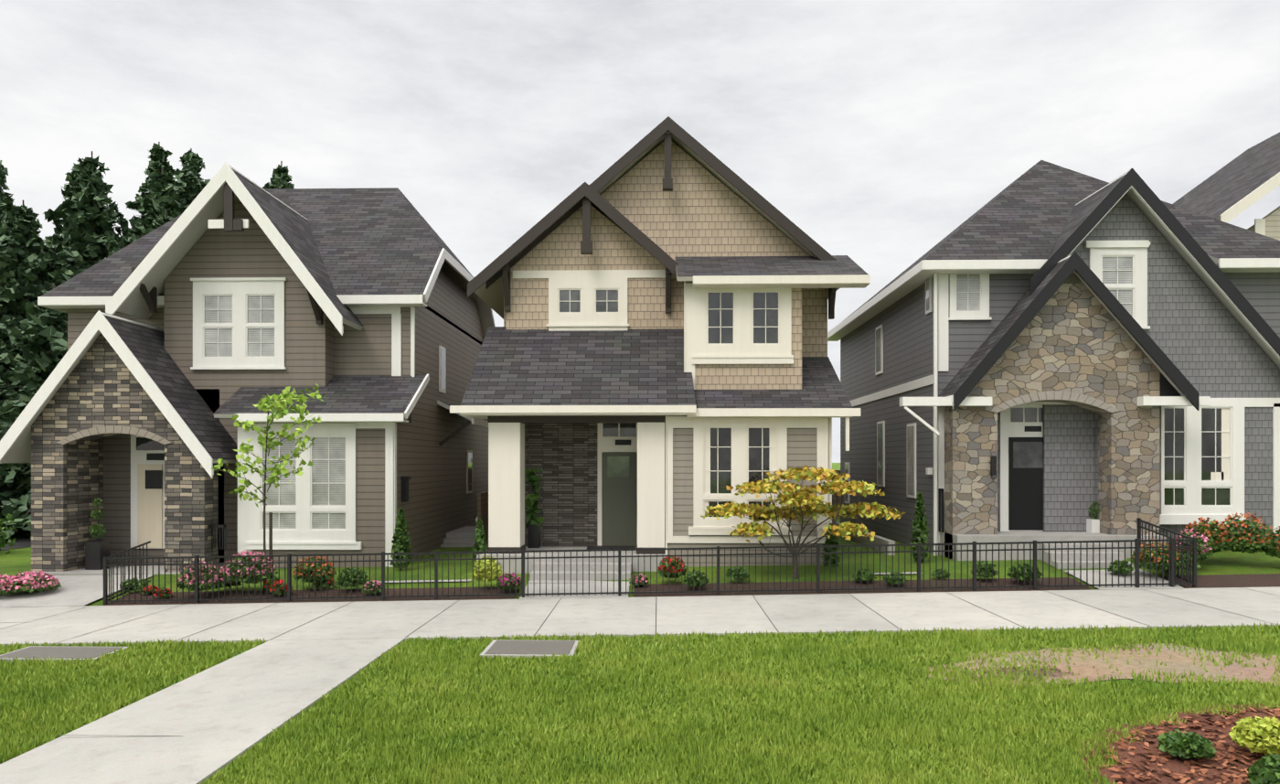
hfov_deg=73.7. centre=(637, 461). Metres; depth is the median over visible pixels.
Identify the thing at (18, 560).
ground grass
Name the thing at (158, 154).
evergreen tree
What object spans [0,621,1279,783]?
lawn
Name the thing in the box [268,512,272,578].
young brown tree
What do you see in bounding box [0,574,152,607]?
concrete walk
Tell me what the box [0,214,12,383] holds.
evergreen tree
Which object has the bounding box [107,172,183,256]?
evergreen tree
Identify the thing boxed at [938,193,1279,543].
house shake
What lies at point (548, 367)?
house roof
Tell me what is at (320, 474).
house blind
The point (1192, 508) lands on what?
house
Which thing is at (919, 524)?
conical shrub
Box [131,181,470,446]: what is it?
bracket
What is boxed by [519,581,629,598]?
concrete walk
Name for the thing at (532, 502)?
potted plant
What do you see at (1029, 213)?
house roof
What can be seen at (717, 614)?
concrete sidewalk
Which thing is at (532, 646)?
utility cover
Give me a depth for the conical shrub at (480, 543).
18.77 m
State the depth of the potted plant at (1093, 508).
19.56 m
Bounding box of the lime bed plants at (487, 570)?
[471,554,502,581]
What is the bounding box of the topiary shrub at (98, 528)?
[88,497,106,537]
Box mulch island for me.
[1077,704,1279,783]
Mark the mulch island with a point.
(1178, 764)
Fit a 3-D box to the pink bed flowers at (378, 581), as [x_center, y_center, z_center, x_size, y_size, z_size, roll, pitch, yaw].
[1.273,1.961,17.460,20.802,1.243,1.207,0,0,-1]
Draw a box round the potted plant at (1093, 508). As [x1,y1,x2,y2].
[1088,501,1099,519]
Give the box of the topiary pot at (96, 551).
[85,540,109,569]
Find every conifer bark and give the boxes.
[0,199,65,489]
[0,282,65,518]
[3,150,125,361]
[128,168,173,236]
[172,148,203,203]
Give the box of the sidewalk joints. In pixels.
[0,587,1273,735]
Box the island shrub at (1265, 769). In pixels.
[1156,728,1279,783]
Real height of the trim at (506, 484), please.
6.974 m
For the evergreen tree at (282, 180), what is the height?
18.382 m
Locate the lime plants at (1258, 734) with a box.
[1228,714,1279,755]
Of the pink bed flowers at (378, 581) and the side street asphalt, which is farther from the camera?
the side street asphalt
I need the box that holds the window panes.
[1164,407,1229,504]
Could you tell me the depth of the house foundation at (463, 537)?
20.51 m
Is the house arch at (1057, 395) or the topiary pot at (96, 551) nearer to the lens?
the house arch at (1057, 395)
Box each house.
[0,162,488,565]
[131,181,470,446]
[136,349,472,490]
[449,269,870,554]
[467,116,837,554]
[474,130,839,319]
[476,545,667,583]
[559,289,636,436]
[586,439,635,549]
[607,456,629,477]
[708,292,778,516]
[827,167,1279,555]
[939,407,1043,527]
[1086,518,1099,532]
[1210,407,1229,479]
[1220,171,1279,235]
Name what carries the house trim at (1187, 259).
on the house at (1192, 508)
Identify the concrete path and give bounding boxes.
[0,638,405,783]
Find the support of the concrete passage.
on the ground grass at (18, 560)
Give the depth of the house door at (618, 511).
20.27 m
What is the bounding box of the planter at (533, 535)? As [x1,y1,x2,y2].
[527,523,540,547]
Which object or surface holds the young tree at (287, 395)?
attached to the young tree bark at (264, 504)
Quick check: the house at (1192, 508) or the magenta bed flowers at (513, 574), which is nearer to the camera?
the magenta bed flowers at (513, 574)
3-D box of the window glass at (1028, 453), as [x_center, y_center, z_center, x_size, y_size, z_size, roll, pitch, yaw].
[8.646,0.144,19.785,3.223,2.797,0.150,0,0,0]
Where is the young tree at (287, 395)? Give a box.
[211,384,326,507]
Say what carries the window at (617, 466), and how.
in the house door at (618, 511)
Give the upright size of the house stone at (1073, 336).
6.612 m
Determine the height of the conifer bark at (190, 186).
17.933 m
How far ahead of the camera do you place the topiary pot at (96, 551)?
19.90 m
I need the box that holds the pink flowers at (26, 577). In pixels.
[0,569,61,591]
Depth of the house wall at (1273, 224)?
25.27 m
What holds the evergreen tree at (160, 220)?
on the ground grass at (18, 560)
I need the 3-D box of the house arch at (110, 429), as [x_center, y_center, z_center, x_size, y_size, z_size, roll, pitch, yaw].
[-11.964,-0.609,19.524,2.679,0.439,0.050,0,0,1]
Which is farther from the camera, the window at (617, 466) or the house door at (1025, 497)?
the window at (617, 466)
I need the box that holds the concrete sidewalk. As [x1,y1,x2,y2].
[0,586,1279,645]
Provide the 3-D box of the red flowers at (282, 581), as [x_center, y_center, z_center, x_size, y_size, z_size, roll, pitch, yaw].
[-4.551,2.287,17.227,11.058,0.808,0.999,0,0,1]
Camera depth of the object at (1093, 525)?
19.48 m
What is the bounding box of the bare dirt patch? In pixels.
[917,642,1279,685]
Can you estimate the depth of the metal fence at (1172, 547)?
16.44 m
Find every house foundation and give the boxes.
[24,525,477,575]
[836,521,1166,572]
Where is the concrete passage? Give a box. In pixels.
[379,571,922,582]
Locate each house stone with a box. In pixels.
[31,332,218,572]
[524,422,665,545]
[944,271,1159,558]
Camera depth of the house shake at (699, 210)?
21.02 m
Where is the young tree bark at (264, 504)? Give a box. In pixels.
[216,386,312,589]
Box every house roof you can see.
[41,164,494,459]
[460,255,868,407]
[843,160,1279,396]
[1173,131,1279,218]
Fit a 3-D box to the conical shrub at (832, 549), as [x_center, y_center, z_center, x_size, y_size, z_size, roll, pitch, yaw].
[4.137,1.792,18.237,0.428,1.000,0.415,0,0,1]
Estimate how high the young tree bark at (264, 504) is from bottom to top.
4.229 m
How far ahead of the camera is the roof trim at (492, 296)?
21.11 m
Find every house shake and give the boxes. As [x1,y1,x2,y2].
[503,140,827,389]
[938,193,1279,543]
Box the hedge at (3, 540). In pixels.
[0,512,16,554]
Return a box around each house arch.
[56,425,171,444]
[989,390,1119,412]
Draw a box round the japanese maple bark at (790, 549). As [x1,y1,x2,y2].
[704,480,890,578]
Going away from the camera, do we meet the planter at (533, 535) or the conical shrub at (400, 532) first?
the conical shrub at (400, 532)
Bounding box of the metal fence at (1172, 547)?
[103,517,1196,604]
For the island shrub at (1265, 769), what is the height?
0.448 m
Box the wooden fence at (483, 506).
[477,469,840,544]
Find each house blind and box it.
[204,295,345,528]
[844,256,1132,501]
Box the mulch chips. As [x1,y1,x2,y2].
[1099,705,1279,783]
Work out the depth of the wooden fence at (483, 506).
24.28 m
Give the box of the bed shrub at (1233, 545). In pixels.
[119,514,1279,597]
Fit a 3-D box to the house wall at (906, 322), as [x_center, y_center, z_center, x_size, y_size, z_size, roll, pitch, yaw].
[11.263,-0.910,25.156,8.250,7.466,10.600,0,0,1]
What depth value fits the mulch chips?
7.22 m
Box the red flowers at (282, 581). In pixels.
[142,555,685,596]
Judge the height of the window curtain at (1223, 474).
1.892 m
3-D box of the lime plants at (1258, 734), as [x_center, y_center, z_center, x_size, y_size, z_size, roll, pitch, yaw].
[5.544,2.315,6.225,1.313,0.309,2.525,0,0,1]
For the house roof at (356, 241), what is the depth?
21.63 m
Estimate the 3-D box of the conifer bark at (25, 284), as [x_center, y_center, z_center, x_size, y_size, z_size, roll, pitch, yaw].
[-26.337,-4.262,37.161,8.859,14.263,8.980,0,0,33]
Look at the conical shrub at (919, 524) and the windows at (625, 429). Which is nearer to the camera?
the conical shrub at (919, 524)
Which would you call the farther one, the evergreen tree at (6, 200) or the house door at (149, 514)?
the evergreen tree at (6, 200)
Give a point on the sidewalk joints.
(542, 624)
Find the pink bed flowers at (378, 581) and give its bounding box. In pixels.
[178,527,1212,590]
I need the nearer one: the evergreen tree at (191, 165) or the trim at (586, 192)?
the trim at (586, 192)
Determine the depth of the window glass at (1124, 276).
19.94 m
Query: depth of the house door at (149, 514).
20.86 m
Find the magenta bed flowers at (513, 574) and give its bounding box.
[498,572,520,585]
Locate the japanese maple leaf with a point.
(806, 498)
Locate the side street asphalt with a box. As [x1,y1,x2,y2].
[0,538,31,550]
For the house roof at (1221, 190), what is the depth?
29.43 m
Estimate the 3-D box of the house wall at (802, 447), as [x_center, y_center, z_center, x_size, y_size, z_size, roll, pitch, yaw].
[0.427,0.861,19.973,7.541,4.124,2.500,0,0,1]
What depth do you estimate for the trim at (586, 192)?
20.32 m
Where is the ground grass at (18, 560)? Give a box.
[0,462,1279,783]
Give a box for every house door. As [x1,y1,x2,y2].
[137,463,162,547]
[601,451,636,546]
[1008,437,1043,529]
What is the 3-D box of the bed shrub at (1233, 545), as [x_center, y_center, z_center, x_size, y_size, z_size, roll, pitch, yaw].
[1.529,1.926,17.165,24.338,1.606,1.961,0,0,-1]
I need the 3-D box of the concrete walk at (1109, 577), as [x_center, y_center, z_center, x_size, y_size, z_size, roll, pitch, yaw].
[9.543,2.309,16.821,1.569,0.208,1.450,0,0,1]
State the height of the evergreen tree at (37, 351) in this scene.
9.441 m
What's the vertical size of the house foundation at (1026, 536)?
1.300 m
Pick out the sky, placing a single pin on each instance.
(878, 128)
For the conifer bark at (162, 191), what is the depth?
38.77 m
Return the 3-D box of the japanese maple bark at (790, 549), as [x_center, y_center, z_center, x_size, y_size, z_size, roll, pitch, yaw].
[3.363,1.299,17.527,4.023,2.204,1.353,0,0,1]
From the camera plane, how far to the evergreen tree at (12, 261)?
36.76 m
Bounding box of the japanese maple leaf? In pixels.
[700,465,906,542]
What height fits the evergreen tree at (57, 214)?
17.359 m
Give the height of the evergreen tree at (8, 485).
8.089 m
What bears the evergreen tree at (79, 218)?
on the ground grass at (18, 560)
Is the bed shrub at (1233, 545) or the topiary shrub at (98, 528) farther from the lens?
the topiary shrub at (98, 528)
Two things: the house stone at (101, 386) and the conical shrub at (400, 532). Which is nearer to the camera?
the conical shrub at (400, 532)
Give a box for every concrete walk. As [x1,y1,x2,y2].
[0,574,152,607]
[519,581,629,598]
[1065,568,1183,588]
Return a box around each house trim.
[0,165,495,462]
[986,161,1279,395]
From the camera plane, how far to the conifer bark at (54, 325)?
30.12 m
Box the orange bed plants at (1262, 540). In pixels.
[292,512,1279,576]
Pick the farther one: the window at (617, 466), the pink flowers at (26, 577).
the window at (617, 466)
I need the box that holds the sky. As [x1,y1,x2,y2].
[0,0,1279,462]
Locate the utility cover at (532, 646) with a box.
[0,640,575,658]
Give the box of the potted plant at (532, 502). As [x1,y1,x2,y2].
[524,468,543,528]
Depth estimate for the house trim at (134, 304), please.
20.59 m
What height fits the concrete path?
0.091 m
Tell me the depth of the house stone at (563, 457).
20.38 m
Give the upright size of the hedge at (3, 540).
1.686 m

